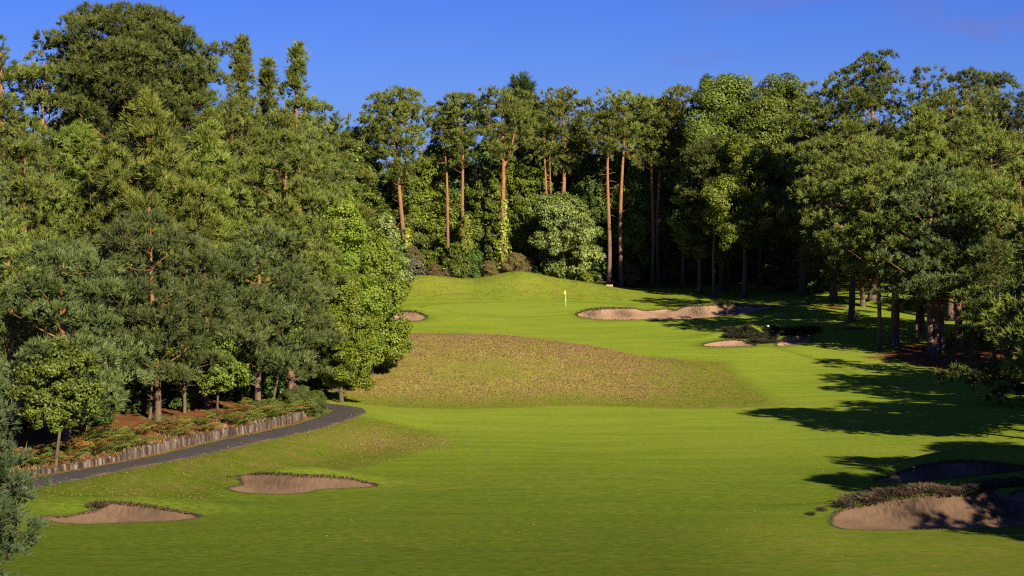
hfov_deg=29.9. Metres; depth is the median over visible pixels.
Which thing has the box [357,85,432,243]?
tall pine
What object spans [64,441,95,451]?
bracken fern
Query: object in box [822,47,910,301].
scots pine
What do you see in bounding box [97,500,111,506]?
heather clump
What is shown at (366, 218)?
scots pine
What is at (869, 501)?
heather clump
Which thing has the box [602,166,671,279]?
leafy tree
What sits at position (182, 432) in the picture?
bracken fern
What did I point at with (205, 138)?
maritime pine
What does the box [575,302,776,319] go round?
sand bunker
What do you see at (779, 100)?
oak tree
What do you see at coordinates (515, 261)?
gorse bush
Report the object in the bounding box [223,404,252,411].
bracken fern
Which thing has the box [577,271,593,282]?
leafy bush
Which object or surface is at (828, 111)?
scots pine
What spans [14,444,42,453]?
bracken fern
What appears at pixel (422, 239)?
leafy tree
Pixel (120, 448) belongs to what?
bracken fern
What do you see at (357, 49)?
sky
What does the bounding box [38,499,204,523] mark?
sand bunker
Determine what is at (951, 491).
heather clump
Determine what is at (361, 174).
scots pine
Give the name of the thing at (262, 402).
bracken fern
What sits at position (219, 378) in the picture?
oak tree
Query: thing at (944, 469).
sand bunker
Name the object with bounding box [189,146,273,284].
scots pine
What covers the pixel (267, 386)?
laurel bush
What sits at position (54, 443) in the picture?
bracken fern
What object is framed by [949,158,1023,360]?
scots pine
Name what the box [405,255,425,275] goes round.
pale bush
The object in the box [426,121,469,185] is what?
tall pine
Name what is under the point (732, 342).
sand bunker
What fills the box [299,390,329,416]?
gorse bush
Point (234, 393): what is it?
laurel bush
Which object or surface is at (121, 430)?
bracken fern
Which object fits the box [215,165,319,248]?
scots pine
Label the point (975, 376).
scots pine
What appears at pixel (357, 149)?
leafy tree
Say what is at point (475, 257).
leafy bush
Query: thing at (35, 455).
bracken fern
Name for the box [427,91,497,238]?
tall pine
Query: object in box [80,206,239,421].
scots pine
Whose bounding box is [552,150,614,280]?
leafy tree
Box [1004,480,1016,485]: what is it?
heather clump
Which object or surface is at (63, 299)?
scots pine
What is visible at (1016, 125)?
scots pine
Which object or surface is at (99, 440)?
bracken fern
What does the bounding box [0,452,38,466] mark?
bracken fern
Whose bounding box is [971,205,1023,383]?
scots pine
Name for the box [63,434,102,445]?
bracken fern
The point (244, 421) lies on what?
bracken fern
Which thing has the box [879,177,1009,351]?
scots pine
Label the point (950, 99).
scots pine
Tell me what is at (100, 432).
bracken fern
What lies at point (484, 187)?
leafy tree
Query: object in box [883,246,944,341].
scots pine
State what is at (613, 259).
leafy tree
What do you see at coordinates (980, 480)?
heather clump
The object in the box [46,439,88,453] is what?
bracken fern
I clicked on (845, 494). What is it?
heather clump
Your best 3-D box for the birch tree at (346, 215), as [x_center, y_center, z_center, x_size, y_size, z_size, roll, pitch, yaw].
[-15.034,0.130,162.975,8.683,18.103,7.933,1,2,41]
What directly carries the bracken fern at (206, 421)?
on the ground at (830, 424)
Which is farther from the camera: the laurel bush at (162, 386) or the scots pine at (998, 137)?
the scots pine at (998, 137)
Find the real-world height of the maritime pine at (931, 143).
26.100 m
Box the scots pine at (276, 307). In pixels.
[191,221,338,405]
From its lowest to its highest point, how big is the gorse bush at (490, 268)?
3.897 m
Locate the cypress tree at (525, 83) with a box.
[495,70,548,198]
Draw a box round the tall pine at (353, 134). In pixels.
[338,112,387,217]
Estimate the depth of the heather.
173.73 m
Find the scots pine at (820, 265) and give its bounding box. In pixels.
[789,178,847,297]
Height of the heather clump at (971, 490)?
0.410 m
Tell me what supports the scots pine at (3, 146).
on the ground at (830, 424)
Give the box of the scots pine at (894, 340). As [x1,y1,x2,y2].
[829,160,952,346]
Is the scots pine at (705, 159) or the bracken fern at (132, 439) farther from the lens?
the scots pine at (705, 159)
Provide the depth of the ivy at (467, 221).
285.17 m
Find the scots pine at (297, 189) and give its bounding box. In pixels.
[222,127,350,328]
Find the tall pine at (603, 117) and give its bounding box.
[582,104,633,283]
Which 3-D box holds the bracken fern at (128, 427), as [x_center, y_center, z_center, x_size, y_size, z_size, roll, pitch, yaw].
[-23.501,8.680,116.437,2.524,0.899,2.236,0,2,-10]
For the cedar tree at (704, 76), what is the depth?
299.00 m
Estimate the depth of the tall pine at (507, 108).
283.10 m
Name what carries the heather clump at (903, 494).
on the ground at (830, 424)
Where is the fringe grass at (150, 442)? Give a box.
[10,411,307,471]
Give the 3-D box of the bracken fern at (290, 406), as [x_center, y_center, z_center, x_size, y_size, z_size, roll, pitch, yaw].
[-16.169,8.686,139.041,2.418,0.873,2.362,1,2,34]
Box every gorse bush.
[281,385,309,403]
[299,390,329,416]
[408,245,423,260]
[426,263,444,276]
[441,267,457,277]
[480,260,499,276]
[500,252,531,273]
[525,257,537,273]
[618,263,642,286]
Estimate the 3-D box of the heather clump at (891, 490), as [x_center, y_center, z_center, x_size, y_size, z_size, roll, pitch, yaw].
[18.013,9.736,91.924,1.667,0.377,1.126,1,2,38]
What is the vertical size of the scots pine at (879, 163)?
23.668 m
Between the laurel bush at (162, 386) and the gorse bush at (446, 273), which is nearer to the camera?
the laurel bush at (162, 386)
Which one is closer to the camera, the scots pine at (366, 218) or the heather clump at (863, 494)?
the heather clump at (863, 494)
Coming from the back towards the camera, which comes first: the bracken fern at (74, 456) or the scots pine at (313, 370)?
the scots pine at (313, 370)
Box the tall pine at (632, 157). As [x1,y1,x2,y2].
[605,96,649,170]
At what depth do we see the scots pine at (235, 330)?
133.13 m
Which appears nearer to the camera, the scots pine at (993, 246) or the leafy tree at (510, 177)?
the scots pine at (993, 246)
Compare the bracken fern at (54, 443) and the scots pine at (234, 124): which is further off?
the scots pine at (234, 124)
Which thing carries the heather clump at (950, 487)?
on the ground at (830, 424)
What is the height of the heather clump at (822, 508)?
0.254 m
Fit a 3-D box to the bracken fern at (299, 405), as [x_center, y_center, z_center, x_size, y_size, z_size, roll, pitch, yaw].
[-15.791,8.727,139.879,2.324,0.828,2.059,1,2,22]
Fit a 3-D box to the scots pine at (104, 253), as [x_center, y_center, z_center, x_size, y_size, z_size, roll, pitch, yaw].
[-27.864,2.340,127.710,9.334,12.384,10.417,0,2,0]
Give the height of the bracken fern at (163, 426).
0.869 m
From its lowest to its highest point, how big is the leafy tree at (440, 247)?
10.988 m
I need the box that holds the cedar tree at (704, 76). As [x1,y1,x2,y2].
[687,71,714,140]
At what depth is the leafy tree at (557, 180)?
296.87 m
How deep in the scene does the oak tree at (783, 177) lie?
256.14 m
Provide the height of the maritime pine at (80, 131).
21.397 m
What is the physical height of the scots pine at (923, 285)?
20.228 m
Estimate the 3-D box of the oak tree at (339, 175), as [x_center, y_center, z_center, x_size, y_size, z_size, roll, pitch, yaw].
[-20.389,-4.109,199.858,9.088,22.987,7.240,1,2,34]
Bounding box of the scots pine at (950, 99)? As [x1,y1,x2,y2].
[890,84,1012,320]
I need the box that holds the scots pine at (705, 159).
[678,129,736,296]
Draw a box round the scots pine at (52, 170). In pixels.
[16,147,98,319]
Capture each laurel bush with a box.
[1,384,52,429]
[79,394,114,424]
[106,382,139,394]
[113,384,154,413]
[134,380,197,393]
[154,379,204,410]
[198,377,250,403]
[238,362,286,403]
[278,368,319,396]
[736,238,777,280]
[758,237,800,291]
[791,244,829,293]
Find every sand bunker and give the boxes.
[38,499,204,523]
[225,471,378,494]
[395,309,428,321]
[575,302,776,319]
[700,338,758,346]
[775,334,813,346]
[827,488,1023,530]
[873,458,1023,481]
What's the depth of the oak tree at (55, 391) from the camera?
105.19 m
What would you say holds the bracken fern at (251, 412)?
on the ground at (830, 424)
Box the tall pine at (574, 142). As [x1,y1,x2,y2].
[523,83,598,278]
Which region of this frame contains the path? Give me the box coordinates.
[2,402,365,491]
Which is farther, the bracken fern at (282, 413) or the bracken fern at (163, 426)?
the bracken fern at (282, 413)
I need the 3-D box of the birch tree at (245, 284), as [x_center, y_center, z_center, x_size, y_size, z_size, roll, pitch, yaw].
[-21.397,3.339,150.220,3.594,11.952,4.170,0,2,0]
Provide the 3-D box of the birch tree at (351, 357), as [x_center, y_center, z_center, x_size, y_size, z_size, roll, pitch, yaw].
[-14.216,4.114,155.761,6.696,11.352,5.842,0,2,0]
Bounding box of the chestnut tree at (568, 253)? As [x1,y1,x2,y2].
[528,191,606,279]
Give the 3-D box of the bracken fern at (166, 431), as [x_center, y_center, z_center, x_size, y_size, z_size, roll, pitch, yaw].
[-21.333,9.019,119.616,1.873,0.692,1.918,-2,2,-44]
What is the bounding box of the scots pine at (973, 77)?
[934,65,1006,303]
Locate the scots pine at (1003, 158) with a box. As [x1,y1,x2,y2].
[977,152,1022,228]
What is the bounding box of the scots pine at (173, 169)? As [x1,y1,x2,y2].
[131,130,214,299]
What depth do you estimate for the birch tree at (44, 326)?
123.58 m
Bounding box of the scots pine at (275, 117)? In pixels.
[238,106,359,218]
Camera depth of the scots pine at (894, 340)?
202.67 m
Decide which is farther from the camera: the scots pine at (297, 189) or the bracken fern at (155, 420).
the scots pine at (297, 189)
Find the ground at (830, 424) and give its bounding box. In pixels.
[0,272,1023,575]
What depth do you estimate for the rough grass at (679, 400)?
159.19 m
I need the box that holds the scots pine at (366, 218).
[347,162,374,262]
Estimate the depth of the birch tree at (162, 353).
124.43 m
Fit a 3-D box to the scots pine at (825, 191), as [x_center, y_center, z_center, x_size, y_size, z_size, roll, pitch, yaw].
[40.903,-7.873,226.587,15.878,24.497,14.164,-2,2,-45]
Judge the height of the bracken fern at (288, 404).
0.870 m
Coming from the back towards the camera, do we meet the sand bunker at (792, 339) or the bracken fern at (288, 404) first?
the sand bunker at (792, 339)
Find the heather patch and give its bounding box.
[286,425,522,455]
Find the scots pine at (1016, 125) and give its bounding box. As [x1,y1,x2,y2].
[993,90,1023,204]
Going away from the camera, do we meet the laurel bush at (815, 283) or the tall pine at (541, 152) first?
the laurel bush at (815, 283)
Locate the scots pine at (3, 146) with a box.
[0,133,43,245]
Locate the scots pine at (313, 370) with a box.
[261,247,349,384]
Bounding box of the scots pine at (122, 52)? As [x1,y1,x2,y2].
[31,0,240,188]
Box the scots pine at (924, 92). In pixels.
[881,64,957,303]
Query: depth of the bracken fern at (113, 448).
111.33 m
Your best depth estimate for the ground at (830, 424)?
114.93 m
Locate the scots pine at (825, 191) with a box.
[785,118,913,321]
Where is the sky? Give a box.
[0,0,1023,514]
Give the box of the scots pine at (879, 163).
[801,129,934,349]
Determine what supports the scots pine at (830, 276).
on the ground at (830, 424)
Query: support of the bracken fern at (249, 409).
on the ground at (830, 424)
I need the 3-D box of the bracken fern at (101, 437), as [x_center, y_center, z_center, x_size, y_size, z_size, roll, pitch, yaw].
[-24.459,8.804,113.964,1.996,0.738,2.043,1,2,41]
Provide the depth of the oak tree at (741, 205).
258.62 m
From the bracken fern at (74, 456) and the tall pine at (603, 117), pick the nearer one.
the bracken fern at (74, 456)
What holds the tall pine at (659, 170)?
on the ground at (830, 424)
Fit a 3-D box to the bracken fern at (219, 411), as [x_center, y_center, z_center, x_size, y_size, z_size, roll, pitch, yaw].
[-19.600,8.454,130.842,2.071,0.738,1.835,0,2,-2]
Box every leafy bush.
[441,242,472,278]
[466,248,483,277]
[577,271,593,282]
[588,259,606,284]
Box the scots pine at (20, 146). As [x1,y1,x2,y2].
[0,128,99,350]
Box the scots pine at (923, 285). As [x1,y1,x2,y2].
[869,161,988,355]
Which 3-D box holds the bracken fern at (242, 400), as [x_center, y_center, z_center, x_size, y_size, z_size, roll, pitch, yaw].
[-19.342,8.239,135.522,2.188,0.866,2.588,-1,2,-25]
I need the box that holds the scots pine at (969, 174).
[884,153,1016,348]
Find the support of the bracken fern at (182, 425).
on the ground at (830, 424)
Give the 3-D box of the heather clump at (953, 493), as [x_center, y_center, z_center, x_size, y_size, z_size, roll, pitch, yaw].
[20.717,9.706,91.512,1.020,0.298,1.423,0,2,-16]
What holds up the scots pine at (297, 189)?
on the ground at (830, 424)
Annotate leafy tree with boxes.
[339,138,392,221]
[374,177,400,240]
[386,161,437,268]
[403,143,460,268]
[427,228,446,256]
[430,155,476,251]
[444,227,486,250]
[450,160,515,264]
[469,137,500,181]
[484,157,539,271]
[506,150,560,274]
[539,147,571,277]
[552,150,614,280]
[590,226,617,274]
[592,146,636,280]
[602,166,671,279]
[641,147,680,264]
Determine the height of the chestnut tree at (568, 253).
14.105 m
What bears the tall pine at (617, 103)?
on the ground at (830, 424)
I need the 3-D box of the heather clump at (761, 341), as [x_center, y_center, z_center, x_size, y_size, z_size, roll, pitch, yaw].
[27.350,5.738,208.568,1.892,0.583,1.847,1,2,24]
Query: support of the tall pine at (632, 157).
on the ground at (830, 424)
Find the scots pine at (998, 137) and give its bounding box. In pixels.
[943,118,1023,341]
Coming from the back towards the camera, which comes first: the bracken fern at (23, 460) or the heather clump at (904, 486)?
the bracken fern at (23, 460)
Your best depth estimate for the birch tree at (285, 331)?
140.19 m
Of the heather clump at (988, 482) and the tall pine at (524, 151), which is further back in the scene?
the tall pine at (524, 151)
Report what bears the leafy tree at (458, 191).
on the ground at (830, 424)
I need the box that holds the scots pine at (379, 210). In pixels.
[368,184,415,263]
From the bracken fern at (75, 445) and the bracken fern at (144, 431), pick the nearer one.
the bracken fern at (75, 445)
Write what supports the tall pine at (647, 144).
on the ground at (830, 424)
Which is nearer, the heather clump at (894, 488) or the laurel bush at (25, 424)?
the heather clump at (894, 488)
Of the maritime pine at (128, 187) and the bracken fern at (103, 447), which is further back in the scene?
the maritime pine at (128, 187)
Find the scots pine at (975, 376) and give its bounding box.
[932,248,1023,404]
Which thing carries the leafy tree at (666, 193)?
on the ground at (830, 424)
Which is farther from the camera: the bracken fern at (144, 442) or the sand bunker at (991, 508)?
the bracken fern at (144, 442)
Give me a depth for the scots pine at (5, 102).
167.32 m
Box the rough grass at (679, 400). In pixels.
[22,334,781,509]
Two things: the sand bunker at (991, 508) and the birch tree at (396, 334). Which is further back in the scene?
the birch tree at (396, 334)
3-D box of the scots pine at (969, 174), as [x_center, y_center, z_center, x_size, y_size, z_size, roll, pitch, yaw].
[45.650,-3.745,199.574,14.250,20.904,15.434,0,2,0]
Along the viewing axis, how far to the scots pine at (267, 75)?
187.05 m
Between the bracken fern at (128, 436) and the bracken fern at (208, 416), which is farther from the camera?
the bracken fern at (208, 416)
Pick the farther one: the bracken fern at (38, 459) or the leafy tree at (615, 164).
the leafy tree at (615, 164)
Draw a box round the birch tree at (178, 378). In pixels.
[161,297,213,412]
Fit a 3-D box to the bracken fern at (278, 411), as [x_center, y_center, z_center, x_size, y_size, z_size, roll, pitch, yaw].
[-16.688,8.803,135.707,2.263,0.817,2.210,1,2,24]
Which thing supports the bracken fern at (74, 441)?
on the ground at (830, 424)
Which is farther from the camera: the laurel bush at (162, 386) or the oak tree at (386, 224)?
the oak tree at (386, 224)
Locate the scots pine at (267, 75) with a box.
[254,55,280,152]
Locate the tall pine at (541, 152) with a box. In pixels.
[516,96,577,275]
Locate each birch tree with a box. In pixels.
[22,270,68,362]
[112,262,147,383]
[129,295,177,419]
[161,297,213,412]
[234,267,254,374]
[262,292,305,405]
[301,183,393,390]
[307,269,378,402]
[354,228,413,376]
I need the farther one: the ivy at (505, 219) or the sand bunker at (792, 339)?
the ivy at (505, 219)
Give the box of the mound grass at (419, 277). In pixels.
[410,271,621,300]
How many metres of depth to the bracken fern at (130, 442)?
112.59 m
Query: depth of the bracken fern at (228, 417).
128.61 m
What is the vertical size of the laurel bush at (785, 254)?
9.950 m
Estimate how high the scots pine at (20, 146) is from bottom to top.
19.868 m
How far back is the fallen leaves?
119.48 m
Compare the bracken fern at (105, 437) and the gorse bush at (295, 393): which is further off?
the gorse bush at (295, 393)
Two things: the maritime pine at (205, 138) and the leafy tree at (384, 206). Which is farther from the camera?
the leafy tree at (384, 206)
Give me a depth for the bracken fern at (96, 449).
110.92 m
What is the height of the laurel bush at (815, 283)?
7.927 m
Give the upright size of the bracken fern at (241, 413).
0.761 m
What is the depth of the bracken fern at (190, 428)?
121.69 m
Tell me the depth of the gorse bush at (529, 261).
284.06 m
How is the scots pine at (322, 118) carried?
on the ground at (830, 424)
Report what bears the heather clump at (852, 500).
on the ground at (830, 424)
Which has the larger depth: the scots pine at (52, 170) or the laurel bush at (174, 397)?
the scots pine at (52, 170)
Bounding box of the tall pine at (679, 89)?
[653,81,705,286]
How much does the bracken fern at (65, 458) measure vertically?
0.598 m
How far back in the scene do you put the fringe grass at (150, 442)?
115.72 m
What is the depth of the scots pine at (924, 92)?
239.08 m
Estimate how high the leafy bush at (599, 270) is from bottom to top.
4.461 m
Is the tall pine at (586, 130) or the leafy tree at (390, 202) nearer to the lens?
the leafy tree at (390, 202)
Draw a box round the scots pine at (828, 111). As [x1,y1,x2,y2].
[768,73,886,301]
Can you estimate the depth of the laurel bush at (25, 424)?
116.47 m
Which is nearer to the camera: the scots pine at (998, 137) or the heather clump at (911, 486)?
the heather clump at (911, 486)
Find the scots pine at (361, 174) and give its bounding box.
[309,120,379,242]
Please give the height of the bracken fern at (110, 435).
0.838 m
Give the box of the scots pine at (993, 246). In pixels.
[947,234,1021,379]
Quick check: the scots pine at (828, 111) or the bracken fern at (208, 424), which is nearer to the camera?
the bracken fern at (208, 424)
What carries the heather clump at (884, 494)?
on the ground at (830, 424)
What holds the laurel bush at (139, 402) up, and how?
on the ground at (830, 424)
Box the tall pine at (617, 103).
[590,86,659,286]
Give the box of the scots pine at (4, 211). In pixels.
[0,162,38,365]
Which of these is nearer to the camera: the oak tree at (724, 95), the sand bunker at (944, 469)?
the sand bunker at (944, 469)
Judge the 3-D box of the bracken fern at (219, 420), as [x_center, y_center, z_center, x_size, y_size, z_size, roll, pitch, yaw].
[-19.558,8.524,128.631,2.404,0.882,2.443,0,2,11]
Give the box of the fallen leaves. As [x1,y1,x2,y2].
[6,357,994,556]
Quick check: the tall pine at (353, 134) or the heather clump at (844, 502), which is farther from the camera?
the tall pine at (353, 134)
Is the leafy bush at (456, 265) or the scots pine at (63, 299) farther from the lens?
the leafy bush at (456, 265)
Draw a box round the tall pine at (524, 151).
[508,146,553,194]
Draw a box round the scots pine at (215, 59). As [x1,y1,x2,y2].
[148,35,248,169]
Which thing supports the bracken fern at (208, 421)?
on the ground at (830, 424)
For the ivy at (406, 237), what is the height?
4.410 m
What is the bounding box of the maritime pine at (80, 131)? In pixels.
[14,118,139,325]
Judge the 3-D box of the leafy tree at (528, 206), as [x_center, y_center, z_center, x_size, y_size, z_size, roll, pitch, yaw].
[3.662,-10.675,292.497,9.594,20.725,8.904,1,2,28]
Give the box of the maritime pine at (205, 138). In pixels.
[139,118,277,316]
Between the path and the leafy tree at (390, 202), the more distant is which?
the leafy tree at (390, 202)
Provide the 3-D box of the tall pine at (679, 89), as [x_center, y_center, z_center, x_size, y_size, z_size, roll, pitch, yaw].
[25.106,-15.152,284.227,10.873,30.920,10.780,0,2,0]
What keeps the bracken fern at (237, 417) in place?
on the ground at (830, 424)
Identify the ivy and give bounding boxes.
[401,228,414,255]
[458,215,477,260]
[496,199,511,269]
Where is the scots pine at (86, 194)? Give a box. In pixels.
[44,168,119,207]
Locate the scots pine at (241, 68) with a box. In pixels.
[223,32,266,157]
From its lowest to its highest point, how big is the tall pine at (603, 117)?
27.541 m
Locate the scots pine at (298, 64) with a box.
[252,40,340,188]
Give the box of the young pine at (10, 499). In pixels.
[0,366,57,575]
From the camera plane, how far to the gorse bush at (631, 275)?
283.14 m
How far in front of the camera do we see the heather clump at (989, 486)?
91.77 m
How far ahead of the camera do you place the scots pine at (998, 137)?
202.93 m
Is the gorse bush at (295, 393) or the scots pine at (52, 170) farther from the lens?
the scots pine at (52, 170)
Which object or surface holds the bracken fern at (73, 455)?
on the ground at (830, 424)
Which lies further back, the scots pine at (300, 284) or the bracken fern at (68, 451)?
the scots pine at (300, 284)
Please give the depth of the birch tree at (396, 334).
167.66 m
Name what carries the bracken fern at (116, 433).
on the ground at (830, 424)
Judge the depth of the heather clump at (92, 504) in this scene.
92.13 m
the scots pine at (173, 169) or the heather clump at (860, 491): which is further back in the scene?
the scots pine at (173, 169)
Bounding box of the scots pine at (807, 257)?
[796,216,840,291]
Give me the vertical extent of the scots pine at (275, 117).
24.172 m
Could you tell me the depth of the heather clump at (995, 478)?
104.79 m
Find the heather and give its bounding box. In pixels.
[310,332,739,404]
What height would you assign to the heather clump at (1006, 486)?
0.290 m
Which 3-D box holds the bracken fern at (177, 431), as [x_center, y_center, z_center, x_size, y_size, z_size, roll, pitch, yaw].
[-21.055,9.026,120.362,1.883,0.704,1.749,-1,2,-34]
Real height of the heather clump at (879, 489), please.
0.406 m
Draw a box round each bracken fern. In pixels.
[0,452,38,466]
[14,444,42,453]
[18,444,63,454]
[23,454,53,466]
[24,452,50,466]
[25,440,65,454]
[26,450,62,461]
[33,453,65,465]
[44,456,73,464]
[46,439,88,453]
[50,446,75,454]
[51,446,88,462]
[54,451,89,461]
[60,437,87,448]
[61,436,91,449]
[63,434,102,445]
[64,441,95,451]
[73,430,110,443]
[77,435,120,451]
[80,442,113,455]
[81,441,117,452]
[82,429,122,442]
[83,428,119,437]
[84,428,120,440]
[85,428,129,441]
[89,442,130,454]
[99,430,134,442]
[100,427,138,439]
[101,436,140,451]
[104,422,145,436]
[104,432,139,442]
[106,443,133,452]
[107,434,140,445]
[117,422,154,436]
[124,438,146,446]
[125,434,162,446]
[135,424,159,435]
[140,416,172,427]
[144,421,182,434]
[153,428,187,437]
[156,415,190,426]
[162,426,192,436]
[165,423,195,433]
[167,427,194,436]
[176,425,203,434]
[179,416,216,426]
[182,414,215,426]
[183,421,216,432]
[187,417,221,423]
[201,410,239,421]
[210,406,239,414]
[216,411,245,424]
[220,414,250,425]
[221,397,255,408]
[221,401,255,411]
[221,410,254,420]
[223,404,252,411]
[230,413,262,424]
[233,403,270,413]
[235,410,265,417]
[239,408,260,418]
[245,399,275,405]
[254,407,288,418]
[256,407,293,417]
[265,407,296,416]
[270,402,308,411]
[275,399,303,406]
[279,401,311,412]
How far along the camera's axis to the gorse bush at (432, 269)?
282.52 m
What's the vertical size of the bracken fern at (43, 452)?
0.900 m
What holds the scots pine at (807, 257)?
on the ground at (830, 424)
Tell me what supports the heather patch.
on the ground at (830, 424)
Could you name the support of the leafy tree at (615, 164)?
on the ground at (830, 424)
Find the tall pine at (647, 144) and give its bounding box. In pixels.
[629,99,679,286]
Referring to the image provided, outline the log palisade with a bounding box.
[13,411,305,475]
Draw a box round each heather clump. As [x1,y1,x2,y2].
[84,500,106,507]
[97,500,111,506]
[755,339,768,342]
[766,338,780,342]
[805,511,816,515]
[816,506,827,510]
[828,497,855,506]
[834,491,856,498]
[835,499,857,506]
[841,496,859,503]
[853,490,878,496]
[856,492,879,499]
[862,498,878,503]
[868,487,893,492]
[871,490,894,498]
[875,487,903,495]
[885,485,907,493]
[894,490,913,496]
[898,482,918,490]
[900,489,921,494]
[906,483,927,489]
[913,481,942,488]
[921,485,945,490]
[930,483,958,491]
[935,486,948,492]
[940,490,955,494]
[946,488,965,494]
[958,486,980,494]
[960,483,983,489]
[965,479,992,483]
[969,481,994,486]
[974,483,998,489]
[983,477,1011,481]
[983,481,1006,486]
[996,482,1012,487]
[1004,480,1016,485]
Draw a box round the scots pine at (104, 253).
[33,233,163,408]
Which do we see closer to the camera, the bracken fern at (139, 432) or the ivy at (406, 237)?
the bracken fern at (139, 432)
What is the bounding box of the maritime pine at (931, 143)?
[850,103,1008,332]
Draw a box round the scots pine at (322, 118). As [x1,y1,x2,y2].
[293,96,364,201]
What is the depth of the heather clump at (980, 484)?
92.28 m
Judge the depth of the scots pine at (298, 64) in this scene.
177.12 m
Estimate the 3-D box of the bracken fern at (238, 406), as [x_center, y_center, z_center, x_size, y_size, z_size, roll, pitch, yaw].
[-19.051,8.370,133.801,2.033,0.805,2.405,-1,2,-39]
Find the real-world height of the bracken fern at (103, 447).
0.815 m
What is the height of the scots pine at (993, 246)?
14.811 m
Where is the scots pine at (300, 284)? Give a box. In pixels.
[268,260,336,389]
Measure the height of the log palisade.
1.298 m
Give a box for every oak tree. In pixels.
[8,338,105,465]
[194,335,251,414]
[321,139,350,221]
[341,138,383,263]
[371,212,414,322]
[666,139,713,293]
[669,72,772,290]
[700,133,787,298]
[736,71,831,268]
[764,124,824,295]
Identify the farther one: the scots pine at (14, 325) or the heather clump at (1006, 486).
the scots pine at (14, 325)
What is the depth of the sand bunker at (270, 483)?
104.46 m
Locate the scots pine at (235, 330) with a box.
[126,247,278,408]
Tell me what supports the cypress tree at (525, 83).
on the ground at (830, 424)
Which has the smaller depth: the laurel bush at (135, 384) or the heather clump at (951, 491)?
the heather clump at (951, 491)
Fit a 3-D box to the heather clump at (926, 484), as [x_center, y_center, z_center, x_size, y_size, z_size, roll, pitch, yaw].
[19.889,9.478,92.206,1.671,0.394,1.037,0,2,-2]
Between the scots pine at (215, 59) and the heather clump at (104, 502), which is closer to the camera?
the heather clump at (104, 502)
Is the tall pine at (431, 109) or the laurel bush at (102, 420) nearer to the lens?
the laurel bush at (102, 420)
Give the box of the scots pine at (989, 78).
[945,69,1023,200]
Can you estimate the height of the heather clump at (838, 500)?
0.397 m
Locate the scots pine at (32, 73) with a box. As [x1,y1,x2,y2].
[0,47,123,213]
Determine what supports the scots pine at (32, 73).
on the ground at (830, 424)
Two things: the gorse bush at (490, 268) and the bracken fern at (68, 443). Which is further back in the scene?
the gorse bush at (490, 268)
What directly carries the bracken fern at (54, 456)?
on the ground at (830, 424)
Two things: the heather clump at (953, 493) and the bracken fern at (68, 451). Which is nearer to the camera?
the heather clump at (953, 493)
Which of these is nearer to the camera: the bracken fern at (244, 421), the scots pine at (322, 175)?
the bracken fern at (244, 421)
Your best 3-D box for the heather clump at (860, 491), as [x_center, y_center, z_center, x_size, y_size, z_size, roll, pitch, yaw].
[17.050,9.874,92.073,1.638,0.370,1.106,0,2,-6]
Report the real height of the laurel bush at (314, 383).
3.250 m
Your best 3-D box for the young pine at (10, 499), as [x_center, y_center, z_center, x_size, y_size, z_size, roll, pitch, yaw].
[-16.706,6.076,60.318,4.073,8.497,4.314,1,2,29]
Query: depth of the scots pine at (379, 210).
234.39 m
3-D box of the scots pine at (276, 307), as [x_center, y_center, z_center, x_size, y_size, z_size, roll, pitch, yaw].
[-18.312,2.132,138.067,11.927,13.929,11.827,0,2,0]
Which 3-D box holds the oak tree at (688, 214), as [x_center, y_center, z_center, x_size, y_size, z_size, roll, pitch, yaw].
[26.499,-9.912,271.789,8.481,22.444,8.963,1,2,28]
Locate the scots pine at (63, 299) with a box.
[0,237,157,444]
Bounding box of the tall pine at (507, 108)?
[463,84,539,272]
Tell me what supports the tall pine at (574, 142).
on the ground at (830, 424)
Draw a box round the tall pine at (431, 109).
[423,100,463,257]
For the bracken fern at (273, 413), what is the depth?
134.11 m
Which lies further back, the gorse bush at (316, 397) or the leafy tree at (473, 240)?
the leafy tree at (473, 240)
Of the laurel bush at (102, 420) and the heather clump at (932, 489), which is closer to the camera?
the heather clump at (932, 489)
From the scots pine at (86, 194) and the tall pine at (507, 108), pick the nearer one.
the scots pine at (86, 194)
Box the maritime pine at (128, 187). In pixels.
[61,84,239,366]
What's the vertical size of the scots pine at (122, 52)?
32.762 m
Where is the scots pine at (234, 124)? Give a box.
[189,96,291,212]
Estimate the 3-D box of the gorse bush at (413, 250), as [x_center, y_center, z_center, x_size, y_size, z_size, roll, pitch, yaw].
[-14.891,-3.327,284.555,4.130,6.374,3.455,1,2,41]
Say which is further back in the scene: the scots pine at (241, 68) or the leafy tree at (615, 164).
the leafy tree at (615, 164)
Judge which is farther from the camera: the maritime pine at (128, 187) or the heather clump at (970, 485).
the maritime pine at (128, 187)
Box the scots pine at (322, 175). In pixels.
[246,130,362,366]
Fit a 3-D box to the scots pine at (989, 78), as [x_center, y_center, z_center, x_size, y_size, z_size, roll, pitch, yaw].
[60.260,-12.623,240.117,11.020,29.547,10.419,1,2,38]
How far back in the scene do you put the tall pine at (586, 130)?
310.08 m
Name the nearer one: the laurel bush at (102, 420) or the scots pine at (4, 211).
the laurel bush at (102, 420)
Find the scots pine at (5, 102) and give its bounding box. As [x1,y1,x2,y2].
[0,33,37,353]
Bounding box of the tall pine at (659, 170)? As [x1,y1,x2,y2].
[633,95,685,285]
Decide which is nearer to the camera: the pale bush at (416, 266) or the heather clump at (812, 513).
the heather clump at (812, 513)
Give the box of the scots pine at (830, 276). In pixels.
[818,175,886,306]
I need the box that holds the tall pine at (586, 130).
[570,109,613,153]
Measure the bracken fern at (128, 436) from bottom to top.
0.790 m
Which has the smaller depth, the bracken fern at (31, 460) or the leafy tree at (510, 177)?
the bracken fern at (31, 460)
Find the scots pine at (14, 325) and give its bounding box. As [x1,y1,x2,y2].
[0,212,78,402]

